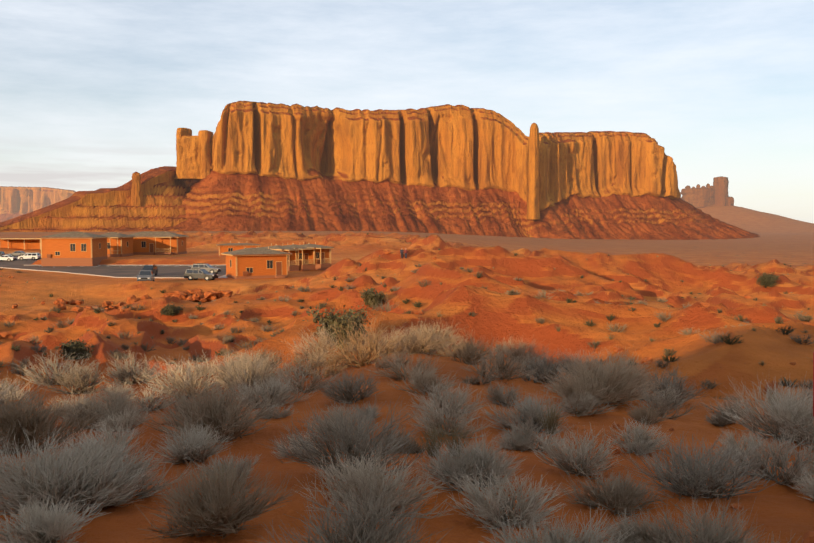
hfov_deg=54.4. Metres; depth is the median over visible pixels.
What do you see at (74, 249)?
cabin
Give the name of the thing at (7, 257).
white sedan car
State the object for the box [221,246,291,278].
cabin
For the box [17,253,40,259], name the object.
white suv
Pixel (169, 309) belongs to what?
bush leaves
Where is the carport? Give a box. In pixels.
[0,238,40,249]
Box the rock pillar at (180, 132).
[176,128,194,180]
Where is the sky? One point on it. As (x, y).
(94, 94)
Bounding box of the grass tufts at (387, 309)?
[0,264,813,389]
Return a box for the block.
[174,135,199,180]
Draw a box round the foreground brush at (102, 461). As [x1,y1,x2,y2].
[0,313,813,542]
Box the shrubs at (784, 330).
[0,232,812,399]
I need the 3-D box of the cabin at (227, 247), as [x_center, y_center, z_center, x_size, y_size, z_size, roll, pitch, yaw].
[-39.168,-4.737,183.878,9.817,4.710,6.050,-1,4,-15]
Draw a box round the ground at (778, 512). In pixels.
[0,206,813,542]
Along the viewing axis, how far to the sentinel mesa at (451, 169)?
1789.77 m
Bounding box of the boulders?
[0,251,813,542]
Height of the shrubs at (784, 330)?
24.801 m
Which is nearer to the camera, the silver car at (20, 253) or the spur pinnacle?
the silver car at (20, 253)
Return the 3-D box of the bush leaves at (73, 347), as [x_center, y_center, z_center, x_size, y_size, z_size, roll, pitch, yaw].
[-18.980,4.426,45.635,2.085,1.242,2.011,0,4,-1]
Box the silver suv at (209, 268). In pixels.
[191,263,220,273]
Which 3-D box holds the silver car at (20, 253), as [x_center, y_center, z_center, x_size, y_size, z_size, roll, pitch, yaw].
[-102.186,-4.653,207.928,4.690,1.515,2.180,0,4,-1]
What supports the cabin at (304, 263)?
on the ground at (778, 512)
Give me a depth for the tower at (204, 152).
1641.26 m
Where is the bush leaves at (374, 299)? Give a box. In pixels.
[359,287,387,307]
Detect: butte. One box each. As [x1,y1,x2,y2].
[680,188,714,208]
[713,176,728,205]
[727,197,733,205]
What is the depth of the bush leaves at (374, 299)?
63.04 m
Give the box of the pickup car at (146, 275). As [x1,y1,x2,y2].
[137,270,154,280]
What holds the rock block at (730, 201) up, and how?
on the ground at (778, 512)
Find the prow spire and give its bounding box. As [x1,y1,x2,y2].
[526,123,539,218]
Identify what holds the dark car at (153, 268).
on the parking lot
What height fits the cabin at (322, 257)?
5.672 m
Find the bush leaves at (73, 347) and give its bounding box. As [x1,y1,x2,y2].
[56,339,93,359]
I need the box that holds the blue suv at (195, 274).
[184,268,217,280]
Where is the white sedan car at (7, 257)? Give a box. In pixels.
[0,255,16,260]
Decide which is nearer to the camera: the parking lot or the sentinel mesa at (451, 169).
the parking lot
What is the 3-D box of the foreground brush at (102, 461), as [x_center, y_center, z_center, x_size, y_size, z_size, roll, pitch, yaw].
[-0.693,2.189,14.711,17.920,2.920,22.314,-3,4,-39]
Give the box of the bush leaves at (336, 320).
[302,298,374,350]
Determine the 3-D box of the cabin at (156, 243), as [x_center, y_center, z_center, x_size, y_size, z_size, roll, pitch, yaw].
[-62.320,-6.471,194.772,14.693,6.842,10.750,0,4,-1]
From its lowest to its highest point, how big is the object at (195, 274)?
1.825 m
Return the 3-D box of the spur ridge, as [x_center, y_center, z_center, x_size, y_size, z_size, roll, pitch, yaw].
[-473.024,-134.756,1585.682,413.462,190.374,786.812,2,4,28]
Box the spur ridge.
[0,166,193,231]
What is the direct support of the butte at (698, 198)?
on the ground at (778, 512)
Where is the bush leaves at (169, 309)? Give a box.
[158,302,184,315]
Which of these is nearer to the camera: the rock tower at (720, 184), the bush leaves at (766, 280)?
the bush leaves at (766, 280)
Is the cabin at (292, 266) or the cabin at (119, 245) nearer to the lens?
the cabin at (292, 266)
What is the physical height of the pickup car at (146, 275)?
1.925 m
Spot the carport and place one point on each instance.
(26, 243)
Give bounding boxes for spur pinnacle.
[131,172,143,206]
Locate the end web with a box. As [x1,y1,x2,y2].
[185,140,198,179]
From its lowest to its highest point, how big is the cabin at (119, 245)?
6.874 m
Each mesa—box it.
[0,186,75,221]
[170,101,759,239]
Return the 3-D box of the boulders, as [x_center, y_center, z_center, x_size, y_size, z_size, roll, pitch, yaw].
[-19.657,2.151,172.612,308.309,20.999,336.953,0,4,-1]
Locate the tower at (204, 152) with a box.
[198,130,212,179]
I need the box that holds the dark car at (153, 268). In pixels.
[141,265,157,274]
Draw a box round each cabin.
[36,232,109,265]
[100,232,135,256]
[128,231,188,254]
[216,241,260,256]
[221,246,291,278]
[262,243,300,270]
[285,243,314,270]
[303,242,333,269]
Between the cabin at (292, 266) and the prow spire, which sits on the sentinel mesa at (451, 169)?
the prow spire
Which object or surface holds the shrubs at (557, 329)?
on the ground at (778, 512)
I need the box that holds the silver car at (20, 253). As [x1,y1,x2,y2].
[8,251,25,255]
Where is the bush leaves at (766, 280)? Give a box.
[755,272,783,287]
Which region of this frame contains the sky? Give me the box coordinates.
[0,0,813,222]
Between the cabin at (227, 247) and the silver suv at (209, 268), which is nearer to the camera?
the silver suv at (209, 268)
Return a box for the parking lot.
[0,254,225,277]
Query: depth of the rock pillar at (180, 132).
1639.34 m

